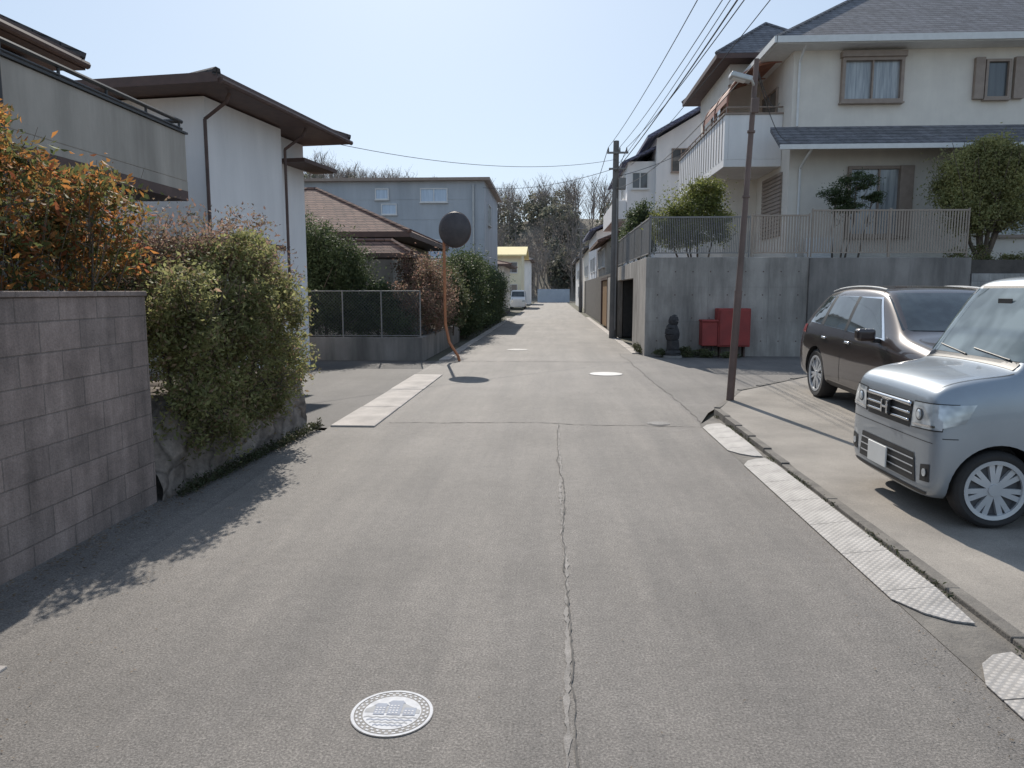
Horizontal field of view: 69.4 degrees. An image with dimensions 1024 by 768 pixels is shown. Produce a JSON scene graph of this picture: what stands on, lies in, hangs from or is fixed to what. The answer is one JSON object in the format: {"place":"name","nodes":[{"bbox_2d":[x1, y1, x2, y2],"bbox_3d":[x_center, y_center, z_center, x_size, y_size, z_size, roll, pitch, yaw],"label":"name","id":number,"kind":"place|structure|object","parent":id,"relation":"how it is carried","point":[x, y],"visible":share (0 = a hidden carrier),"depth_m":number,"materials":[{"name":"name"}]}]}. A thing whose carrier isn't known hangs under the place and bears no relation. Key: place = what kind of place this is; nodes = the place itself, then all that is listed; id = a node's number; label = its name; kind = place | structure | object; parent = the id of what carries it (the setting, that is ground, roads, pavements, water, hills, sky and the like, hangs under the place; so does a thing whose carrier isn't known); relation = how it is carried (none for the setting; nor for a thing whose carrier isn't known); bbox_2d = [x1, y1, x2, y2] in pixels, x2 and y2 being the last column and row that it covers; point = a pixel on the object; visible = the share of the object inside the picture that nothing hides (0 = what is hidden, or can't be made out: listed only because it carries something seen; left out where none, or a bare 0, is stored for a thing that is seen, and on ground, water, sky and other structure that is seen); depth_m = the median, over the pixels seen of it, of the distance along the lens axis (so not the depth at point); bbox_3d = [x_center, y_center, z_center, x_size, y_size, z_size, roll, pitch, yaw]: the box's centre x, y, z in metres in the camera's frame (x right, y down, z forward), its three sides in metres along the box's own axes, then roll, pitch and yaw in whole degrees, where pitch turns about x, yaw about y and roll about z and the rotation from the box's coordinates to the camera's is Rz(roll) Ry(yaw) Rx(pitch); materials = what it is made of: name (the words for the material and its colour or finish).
{"place":"outdoors","nodes":[
{"label":"outdoors","id":0,"kind":"place"},
{"bbox_2d":[0,14,188,290],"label":"house","id":1,"kind":"structure","parent":0,"point":[47,101],"depth_m":8.81,"materials":[{"name":"beige paint"}]},
{"bbox_2d":[0,426,335,651],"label":"verge","id":2,"kind":"structure","parent":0,"point":[39,606],"depth_m":4.83,"materials":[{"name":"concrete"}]},
{"bbox_2d":[175,417,324,495],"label":"bank weeds","id":3,"kind":"object","parent":2,"relation":"on","point":[255,455],"visible":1,"depth_m":7.23,"materials":[{"name":"green plant"}]},
{"bbox_2d":[290,360,435,427],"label":"driveway","id":4,"kind":"structure","parent":0,"point":[338,389],"depth_m":13.72,"materials":[{"name":"concrete"}]},
{"bbox_2d":[304,187,448,336],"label":"house","id":5,"kind":"structure","parent":0,"point":[385,238],"depth_m":22.79,"materials":[{"name":"beige paint"}]},
{"bbox_2d":[309,308,509,338],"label":"garden ground","id":6,"kind":"structure","parent":0,"point":[425,332],"depth_m":24.88,"materials":[{"name":"soil"}]},
{"bbox_2d":[305,205,388,336],"bbox_3d":[-5.325,-2.816,19.686,4.179,3.874,2.296,0,7,3],"label":"shrub","id":7,"kind":"object","parent":6,"relation":"on","point":[323,247],"visible":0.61,"depth_m":19.23,"materials":[{"name":"green plant"}]},
{"bbox_2d":[337,277,419,336],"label":"shrub","id":8,"kind":"object","parent":6,"relation":"on","point":[383,286],"visible":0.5,"depth_m":19.45,"materials":[{"name":"green plant"}]},
{"bbox_2d":[384,242,461,336],"bbox_3d":[-2.460,-2.571,20.521,2.244,2.773,3.774,0,7,3],"label":"shrub","id":9,"kind":"object","parent":6,"relation":"on","point":[421,274],"visible":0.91,"depth_m":20.11,"materials":[{"name":"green plant"}]},
{"bbox_2d":[414,255,474,335],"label":"shrub","id":10,"kind":"object","parent":6,"relation":"on","point":[464,299],"visible":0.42,"depth_m":23.08,"materials":[{"name":"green plant"}]},
{"bbox_2d":[0,0,845,222],"label":"sky","id":11,"kind":"structure","parent":0,"point":[528,84],"materials":[{"name":"blue"}]},
{"bbox_2d":[0,302,1023,767],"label":"road","id":12,"kind":"structure","parent":0,"point":[784,638],"depth_m":3.86,"materials":[{"name":"grey asphalt"}]},
{"bbox_2d":[330,407,398,426],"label":"gutter slab","id":13,"kind":"structure","parent":12,"relation":"on","point":[367,417],"depth_m":9.89,"materials":[{"name":"concrete"}]},
{"bbox_2d":[350,690,433,737],"bbox_3d":[-0.486,1.343,3.001,0.336,0.027,0.336,0,7,3],"label":"manhole cover","id":14,"kind":"object","parent":12,"relation":"on","point":[393,714],"visible":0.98,"depth_m":2.98,"materials":[{"name":"metal"}]},
{"bbox_2d":[362,389,421,407],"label":"gutter slab","id":15,"kind":"structure","parent":12,"relation":"on","point":[399,398],"depth_m":11.65,"materials":[{"name":"concrete"}]},
{"bbox_2d":[391,374,441,389],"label":"gutter slab","id":16,"kind":"structure","parent":12,"relation":"on","point":[420,381],"depth_m":13.83,"materials":[{"name":"concrete"}]},
{"bbox_2d":[439,211,470,360],"bbox_3d":[-1.370,-2.315,17.882,0.784,3.649,0.203,0,7,3],"label":"traffic mirror","id":17,"kind":"object","parent":12,"relation":"on","point":[454,229],"visible":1,"depth_m":17.67,"materials":[{"name":"orange paint"}]},
{"bbox_2d":[0,371,1021,767],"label":"road grit","id":18,"kind":"object","parent":12,"relation":"on","point":[500,581],"visible":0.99,"depth_m":4.08,"materials":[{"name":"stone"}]},
{"bbox_2d":[510,290,526,308],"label":"parked car","id":19,"kind":"object","parent":12,"relation":"on","point":[518,297],"visible":0.98,"depth_m":69.89,"materials":[{"name":"white paint"}]},
{"bbox_2d":[538,289,569,301],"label":"end wall","id":20,"kind":"structure","parent":12,"relation":"on","point":[553,295],"depth_m":111.03,"materials":[{"name":"grey concrete"}]},
{"bbox_2d":[557,425,571,767],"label":"road seam","id":21,"kind":"object","parent":12,"relation":"on","point":[566,702],"visible":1,"depth_m":3.52,"materials":[{"name":"grey asphalt"}]},
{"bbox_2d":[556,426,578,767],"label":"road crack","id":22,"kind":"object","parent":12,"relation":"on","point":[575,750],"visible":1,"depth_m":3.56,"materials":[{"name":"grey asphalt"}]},
{"bbox_2d":[700,416,1023,681],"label":"gutter","id":23,"kind":"object","parent":12,"relation":"on","point":[973,648],"visible":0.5,"depth_m":3.67,"materials":[{"name":"concrete"}]},
{"bbox_2d":[705,427,738,438],"bbox_3d":[2.498,0.583,8.797,0.285,0.041,0.545,0,7,3],"label":"driveway ramp plate","id":24,"kind":"object","parent":23,"relation":"on","point":[721,432],"visible":0.85,"depth_m":8.78,"materials":[{"name":"concrete"}]},
{"bbox_2d":[715,436,751,448],"bbox_3d":[2.468,0.652,8.252,0.285,0.041,0.545,0,7,3],"label":"driveway ramp plate","id":25,"kind":"object","parent":23,"relation":"on","point":[732,442],"visible":0.85,"depth_m":8.23,"materials":[{"name":"metal"}]},
{"bbox_2d":[726,446,761,456],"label":"driveway ramp plate","id":26,"kind":"object","parent":23,"relation":"on","point":[750,451],"visible":1,"depth_m":7.81,"materials":[{"name":"concrete"}]},
{"bbox_2d":[744,458,775,466],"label":"driveway ramp plate","id":27,"kind":"object","parent":23,"relation":"on","point":[758,461],"visible":0.85,"depth_m":7.28,"materials":[{"name":"metal"}]},
{"bbox_2d":[746,464,794,482],"bbox_3d":[2.392,0.827,6.860,0.285,0.041,0.595,0,7,3],"label":"driveway ramp plate","id":28,"kind":"object","parent":23,"relation":"on","point":[769,473],"visible":0.83,"depth_m":6.84,"materials":[{"name":"metal"}]},
{"bbox_2d":[764,479,819,501],"bbox_3d":[2.360,0.901,6.265,0.285,0.041,0.595,0,7,3],"label":"driveway ramp plate","id":29,"kind":"object","parent":23,"relation":"on","point":[790,490],"visible":0.83,"depth_m":6.24,"materials":[{"name":"concrete"}]},
{"bbox_2d":[785,498,849,524],"bbox_3d":[2.328,0.976,5.671,0.285,0.041,0.595,0,7,3],"label":"driveway ramp plate","id":30,"kind":"object","parent":23,"relation":"on","point":[814,511],"visible":0.84,"depth_m":5.64,"materials":[{"name":"concrete"}]},
{"bbox_2d":[810,521,886,553],"bbox_3d":[2.295,1.051,5.077,0.285,0.041,0.595,0,7,3],"label":"driveway ramp plate","id":31,"kind":"object","parent":23,"relation":"on","point":[845,537],"visible":0.83,"depth_m":5.05,"materials":[{"name":"metal"}]},
{"bbox_2d":[710,414,1023,657],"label":"kerb weeds","id":32,"kind":"object","parent":23,"relation":"on","point":[874,538],"visible":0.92,"depth_m":4.99,"materials":[{"name":"green plant"}]},
{"bbox_2d":[842,550,934,591],"bbox_3d":[2.263,1.125,4.482,0.285,0.041,0.595,0,7,3],"label":"driveway ramp plate","id":33,"kind":"object","parent":23,"relation":"on","point":[884,570],"visible":0.85,"depth_m":4.45,"materials":[{"name":"metal"}]},
{"bbox_2d":[884,587,974,624],"bbox_3d":[2.236,1.188,3.984,0.285,0.041,0.400,0,7,3],"label":"driveway ramp plate","id":34,"kind":"object","parent":23,"relation":"on","point":[933,602],"visible":1,"depth_m":4.00,"materials":[{"name":"metal"}]},
{"bbox_2d":[982,652,1023,700],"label":"driveway ramp plate","id":35,"kind":"object","parent":23,"relation":"on","point":[1004,676],"visible":1,"depth_m":3.26,"materials":[{"name":"metal"}]},
{"bbox_2d":[1004,699,1023,719],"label":"driveway ramp plate","id":36,"kind":"object","parent":23,"relation":"on","point":[1016,706],"visible":1,"depth_m":3.03,"materials":[{"name":"metal"}]},
{"bbox_2d":[497,219,601,302],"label":"hill","id":37,"kind":"structure","parent":0,"point":[529,226],"depth_m":138.69,"materials":[{"name":"brown plant"}]},
{"bbox_2d":[304,146,611,297],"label":"bare woodland","id":38,"kind":"object","parent":37,"relation":"on","point":[546,247],"visible":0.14,"depth_m":141.19,"materials":[{"name":"brown plant"}]},
{"bbox_2d":[572,254,583,306],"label":"house","id":39,"kind":"structure","parent":0,"point":[577,259],"depth_m":85.07,"materials":[{"name":"white paint"}]},
{"bbox_2d":[578,245,588,307],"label":"house","id":40,"kind":"structure","parent":0,"point":[585,250],"depth_m":70.25,"materials":[{"name":"beige paint"}]},
{"bbox_2d":[318,303,984,682],"bbox_3d":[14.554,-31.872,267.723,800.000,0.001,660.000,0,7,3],"label":"ground","id":41,"kind":"structure","parent":0,"point":[510,315],"depth_m":27.08,"materials":[{"name":"grey concrete"}]},
{"bbox_2d":[0,64,16,290],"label":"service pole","id":42,"kind":"object","parent":41,"relation":"on","point":[1,94],"visible":0.15,"depth_m":6.95,"materials":[{"name":"grey concrete"}]},
{"bbox_2d":[0,291,156,584],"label":"block wall","id":43,"kind":"structure","parent":41,"relation":"on","point":[77,462],"depth_m":4.89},
{"bbox_2d":[0,98,170,298],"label":"shrub","id":44,"kind":"object","parent":41,"relation":"on","point":[55,222],"visible":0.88,"depth_m":5.40,"materials":[{"name":"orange plant"}]},
{"bbox_2d":[65,223,193,367],"bbox_3d":[-5.759,-1.089,11.080,2.595,2.870,2.580,-3,8,-24],"label":"shrub","id":45,"kind":"object","parent":41,"relation":"on","point":[126,287],"visible":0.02,"depth_m":10.70,"materials":[{"name":"orange plant"}]},
{"bbox_2d":[75,66,352,369],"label":"house","id":46,"kind":"structure","parent":41,"relation":"on","point":[244,144],"depth_m":13.27,"materials":[{"name":"white paint"}]},
{"bbox_2d":[149,367,306,500],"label":"stone bank","id":47,"kind":"structure","parent":41,"relation":"on","point":[173,473],"depth_m":6.71,"materials":[{"name":"grey stone"}]},
{"bbox_2d":[70,189,305,379],"bbox_3d":[-3.123,-0.963,7.791,1.497,2.037,3.023,3,8,20],"label":"shrub","id":48,"kind":"object","parent":47,"relation":"on","point":[161,245],"visible":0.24,"depth_m":7.18,"materials":[{"name":"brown plant"}]},
{"bbox_2d":[119,226,322,465],"bbox_3d":[-2.885,-0.441,7.340,1.488,2.289,3.370,0,7,3],"label":"shrub","id":49,"kind":"object","parent":47,"relation":"on","point":[197,305],"visible":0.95,"depth_m":6.93,"materials":[{"name":"green plant"}]},
{"bbox_2d":[309,337,423,360],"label":"wall","id":50,"kind":"structure","parent":41,"relation":"on","point":[377,348],"depth_m":18.35,"materials":[{"name":"concrete"}]},
{"bbox_2d":[308,290,420,336],"bbox_3d":[-5.171,-1.720,18.415,5.856,1.220,0.036,0,7,3],"label":"chain link fence","id":51,"kind":"object","parent":50,"relation":"on","point":[368,291],"visible":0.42,"depth_m":18.32,"materials":[{"name":"grey metal"}]},
{"bbox_2d":[304,177,501,270],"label":"building","id":52,"kind":"structure","parent":41,"relation":"on","point":[423,205],"depth_m":37.49,"materials":[{"name":"grey paint"}]},
{"bbox_2d":[374,188,389,200],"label":"window","id":53,"kind":"structure","parent":52,"relation":"in","point":[381,194],"depth_m":37.47,"materials":[{"name":"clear glass"}]},
{"bbox_2d":[380,203,397,215],"bbox_3d":[-6.243,-8.851,37.525,0.860,0.595,0.108,0,7,3],"label":"window","id":54,"kind":"structure","parent":52,"relation":"in","point":[386,209],"depth_m":37.54,"materials":[{"name":"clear glass"}]},
{"bbox_2d":[419,188,447,202],"bbox_3d":[-3.946,-9.505,37.318,1.460,0.745,0.108,0,7,3],"label":"window","id":55,"kind":"structure","parent":52,"relation":"in","point":[427,195],"depth_m":37.33,"materials":[{"name":"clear glass"}]},
{"bbox_2d":[419,324,458,360],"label":"wall","id":56,"kind":"structure","parent":41,"relation":"on","point":[433,344],"depth_m":20.73,"materials":[{"name":"concrete"}]},
{"bbox_2d":[304,172,611,288],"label":"woodland evergreens","id":57,"kind":"object","parent":41,"relation":"on","point":[557,272],"visible":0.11,"depth_m":139.26,"materials":[{"name":"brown plant"}]},
{"bbox_2d":[434,243,498,338],"bbox_3d":[-1.849,-3.482,28.293,2.841,4.021,6.104,0,7,3],"label":"hedge","id":58,"kind":"object","parent":41,"relation":"on","point":[474,267],"visible":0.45,"depth_m":26.99,"materials":[{"name":"green plant"}]},
{"bbox_2d":[474,252,508,332],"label":"hedge","id":59,"kind":"object","parent":41,"relation":"on","point":[490,306],"visible":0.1,"depth_m":33.40,"materials":[{"name":"green plant"}]},
{"bbox_2d":[486,265,513,323],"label":"hedge","id":60,"kind":"object","parent":41,"relation":"on","point":[502,290],"visible":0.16,"depth_m":40.41,"materials":[{"name":"green plant"}]},
{"bbox_2d":[498,260,516,308],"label":"house","id":61,"kind":"structure","parent":41,"relation":"on","point":[505,266],"depth_m":58.72,"materials":[{"name":"beige paint"}]},
{"bbox_2d":[497,247,528,307],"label":"house","id":62,"kind":"structure","parent":41,"relation":"on","point":[516,256],"depth_m":74.37,"materials":[{"name":"yellow paint"}]},
{"bbox_2d":[524,258,534,303],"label":"house","id":63,"kind":"structure","parent":41,"relation":"on","point":[527,274],"depth_m":95.16,"materials":[{"name":"white paint"}]},
{"bbox_2d":[577,223,586,311],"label":"utility pole","id":64,"kind":"object","parent":41,"relation":"on","point":[581,228],"visible":0.86,"depth_m":60.92,"materials":[{"name":"concrete"}]},
{"bbox_2d":[607,140,628,337],"bbox_3d":[3.737,-5.086,26.438,0.726,7.000,0.395,3,8,22],"label":"utility pole","id":65,"kind":"object","parent":41,"relation":"on","point":[617,182],"visible":0.93,"depth_m":26.38,"materials":[{"name":"concrete"}]},
{"bbox_2d":[343,145,615,166],"bbox_3d":[-0.325,-6.630,21.138,0.013,1.327,12.847,6,9,38],"label":"overhead cable","id":66,"kind":"object","parent":65,"relation":"attached to","point":[471,164],"visible":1,"depth_m":20.23,"materials":[{"name":"black rubber"}]},
{"bbox_2d":[616,0,737,169],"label":"overhead cable","id":67,"kind":"object","parent":65,"relation":"attached to","point":[687,73],"visible":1,"depth_m":12.73,"materials":[{"name":"black rubber"}]},
{"bbox_2d":[615,64,753,188],"bbox_3d":[3.516,-5.609,18.211,0.015,0.626,16.152,0,7,1],"label":"overhead cable","id":68,"kind":"object","parent":65,"relation":"attached to","point":[695,129],"visible":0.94,"depth_m":13.51,"materials":[{"name":"black rubber"}]},
{"bbox_2d":[635,0,744,138],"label":"overhead cable","id":69,"kind":"object","parent":65,"relation":"attached to","point":[700,59],"visible":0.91,"depth_m":13.54,"materials":[{"name":"black rubber"}]},
{"bbox_2d":[639,0,769,156],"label":"overhead cable","id":70,"kind":"object","parent":65,"relation":"attached to","point":[713,70],"visible":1,"depth_m":13.17,"materials":[{"name":"black rubber"}]},
{"bbox_2d":[726,58,758,400],"bbox_3d":[3.199,-2.032,10.440,0.436,4.934,0.293,0,7,3],"label":"street lamp","id":71,"kind":"object","parent":41,"relation":"on","point":[742,78],"visible":0.98,"depth_m":10.48,"materials":[{"name":"metal"}]},
{"bbox_2d":[617,257,971,356],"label":"retaining wall","id":72,"kind":"structure","parent":41,"relation":"on","point":[784,298],"depth_m":19.23,"materials":[{"name":"concrete"}]},
{"bbox_2d":[618,216,650,266],"bbox_3d":[3.904,-4.541,24.829,0.050,1.080,11.050,0,7,3],"label":"slat fence","id":73,"kind":"object","parent":72,"relation":"on","point":[633,244],"visible":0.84,"depth_m":22.64,"materials":[{"name":"grey metal"}]},
{"bbox_2d":[650,215,750,256],"bbox_3d":[4.880,-3.835,19.207,2.560,1.080,0.050,0,7,3],"label":"slat fence","id":74,"kind":"object","parent":72,"relation":"on","point":[704,217],"visible":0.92,"depth_m":19.20,"materials":[{"name":"grey metal"}]},
{"bbox_2d":[750,213,810,256],"bbox_3d":[6.927,-3.836,19.096,1.460,1.110,0.050,0,7,3],"label":"slat fence","id":75,"kind":"object","parent":72,"relation":"on","point":[752,233],"visible":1,"depth_m":19.09,"materials":[{"name":"beige metal"}]},
{"bbox_2d":[810,208,970,256],"bbox_3d":[9.674,-3.878,18.951,3.961,1.230,0.050,0,7,2],"label":"slat fence","id":76,"kind":"object","parent":72,"relation":"on","point":[888,234],"visible":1,"depth_m":18.94,"materials":[{"name":"beige metal"}]},
{"bbox_2d":[714,375,1023,652],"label":"kerb","id":77,"kind":"structure","parent":41,"relation":"on","point":[1005,629],"depth_m":4.91,"materials":[{"name":"concrete"}]},
{"bbox_2d":[622,354,806,423],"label":"side road","id":78,"kind":"structure","parent":0,"point":[697,385],"depth_m":15.19,"materials":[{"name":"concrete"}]},
{"bbox_2d":[663,314,681,357],"bbox_3d":[4.130,-1.219,19.001,0.502,1.130,0.502,0,7,3],"label":"garden ornament","id":79,"kind":"object","parent":78,"relation":"on","point":[672,332],"visible":1,"depth_m":18.87,"materials":[{"name":"stone"}]},
{"bbox_2d":[653,346,742,357],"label":"flower bed plant","id":80,"kind":"object","parent":78,"relation":"on","point":[705,353],"visible":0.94,"depth_m":19.00,"materials":[{"name":"green plant"}]},
{"bbox_2d":[699,319,717,352],"bbox_3d":[5.071,-1.177,19.152,0.413,0.980,0.450,0,7,3],"label":"storage box","id":81,"kind":"object","parent":78,"relation":"on","point":[708,330],"visible":0.95,"depth_m":18.95,"materials":[{"name":"red paint"}]},
{"bbox_2d":[715,308,750,356],"bbox_3d":[5.689,-1.317,19.101,0.820,1.270,0.490,0,7,3],"label":"fire hose cabinet","id":82,"kind":"object","parent":78,"relation":"on","point":[724,317],"visible":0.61,"depth_m":18.87,"materials":[{"name":"red metal"}]},
{"bbox_2d":[584,260,1023,337],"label":"raised ground","id":83,"kind":"structure","parent":0,"point":[592,298],"depth_m":27.98,"materials":[{"name":"concrete"}]},
{"bbox_2d":[583,224,610,279],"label":"house","id":84,"kind":"structure","parent":83,"relation":"on","point":[594,235],"depth_m":50.99,"materials":[{"name":"white paint"}]},
{"bbox_2d":[600,277,607,328],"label":"gate","id":85,"kind":"structure","parent":83,"relation":"on","point":[604,287],"depth_m":36.16,"materials":[{"name":"brown wood"}]},
{"bbox_2d":[589,231,621,276],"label":"house","id":86,"kind":"structure","parent":83,"relation":"on","point":[603,258],"depth_m":39.67,"materials":[{"name":"beige paint"}]},
{"bbox_2d":[609,197,662,260],"bbox_3d":[4.952,-5.764,29.188,2.074,2.720,5.023,0,7,3],"label":"tree","id":87,"kind":"object","parent":83,"relation":"on","point":[636,218],"visible":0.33,"depth_m":27.49,"materials":[{"name":"green plant"}]},
{"bbox_2d":[603,106,700,264],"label":"house","id":88,"kind":"structure","parent":83,"relation":"on","point":[674,135],"depth_m":35.38,"materials":[{"name":"white paint"}]},
{"bbox_2d":[631,172,648,189],"bbox_3d":[6.185,-9.808,35.720,0.860,0.845,0.108,0,7,3],"label":"window","id":89,"kind":"structure","parent":88,"relation":"in","point":[642,183],"depth_m":35.74,"materials":[{"name":"clear glass"}]},
{"bbox_2d":[670,148,689,172],"bbox_3d":[8.006,-10.577,35.019,0.960,1.145,0.108,0,7,3],"label":"window","id":90,"kind":"structure","parent":88,"relation":"in","point":[675,162],"depth_m":35.04,"materials":[{"name":"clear glass"}]},
{"bbox_2d":[639,172,737,256],"bbox_3d":[5.036,-4.694,20.907,2.890,2.586,1.890,0,7,3],"label":"shrub","id":91,"kind":"object","parent":83,"relation":"on","point":[704,202],"visible":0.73,"depth_m":20.64,"materials":[{"name":"green plant"}]},
{"bbox_2d":[679,0,1023,259],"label":"house","id":92,"kind":"structure","parent":83,"relation":"on","point":[889,92],"depth_m":21.72,"materials":[{"name":"beige paint"}]},
{"bbox_2d":[762,87,778,111],"bbox_3d":[8.292,-8.427,23.925,0.108,1.845,1.660,0,7,3],"label":"window","id":93,"kind":"structure","parent":92,"relation":"in","point":[773,96],"depth_m":23.57,"materials":[{"name":"clear glass"}]},
{"bbox_2d":[838,50,908,104],"bbox_3d":[10.445,-8.873,21.419,1.830,1.455,0.218,0,7,3],"label":"window","id":94,"kind":"structure","parent":92,"relation":"in","point":[868,77],"depth_m":21.47,"materials":[{"name":"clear glass"}]},
{"bbox_2d":[844,166,908,238],"bbox_3d":[10.821,-5.371,21.869,1.860,2.095,0.158,0,7,3],"label":"window","id":95,"kind":"structure","parent":92,"relation":"in","point":[889,174],"depth_m":21.88,"materials":[{"name":"clear glass"}]},
{"bbox_2d":[981,58,1012,100],"bbox_3d":[13.967,-8.748,21.274,0.760,1.145,0.158,0,7,3],"label":"window","id":96,"kind":"structure","parent":92,"relation":"in","point":[998,72],"depth_m":21.29,"materials":[{"name":"clear glass"}]},
{"bbox_2d":[993,194,1023,237],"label":"window","id":97,"kind":"structure","parent":92,"relation":"in","point":[1018,235],"depth_m":21.80,"materials":[{"name":"clear glass"}]},
{"bbox_2d":[816,167,887,257],"bbox_3d":[9.465,-4.684,20.727,1.966,2.598,1.247,0,7,3],"label":"shrub","id":98,"kind":"object","parent":83,"relation":"on","point":[839,200],"visible":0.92,"depth_m":20.51,"materials":[{"name":"green plant"}]},
{"bbox_2d":[912,122,1023,258],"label":"tree","id":99,"kind":"object","parent":83,"relation":"on","point":[985,180],"visible":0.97,"depth_m":19.58,"materials":[{"name":"green plant"}]},
{"bbox_2d":[942,242,1023,259],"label":"shrub","id":100,"kind":"object","parent":83,"relation":"on","point":[981,247],"visible":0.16,"depth_m":19.61,"materials":[{"name":"green plant"}]},
{"bbox_2d":[970,273,1023,288],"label":"block wall","id":101,"kind":"structure","parent":83,"relation":"on","point":[979,279],"depth_m":18.93,"materials":[{"name":"grey concrete"}]},
{"bbox_2d":[720,377,1023,632],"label":"parking pad","id":102,"kind":"object","parent":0,"point":[797,424],"visible":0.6,"depth_m":6.00,"materials":[{"name":"concrete"}]},
{"bbox_2d":[800,285,979,396],"bbox_3d":[5.360,-0.420,9.522,2.340,1.673,4.604,0,8,3],"label":"parked car","id":103,"kind":"object","parent":102,"relation":"on","point":[851,336],"visible":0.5,"depth_m":9.38,"materials":[{"name":"brown paint"}]},
{"bbox_2d":[853,276,1023,527],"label":"parked car","id":104,"kind":"object","parent":102,"relation":"on","point":[944,417],"visible":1,"depth_m":5.32,"materials":[{"name":"silver metal"}]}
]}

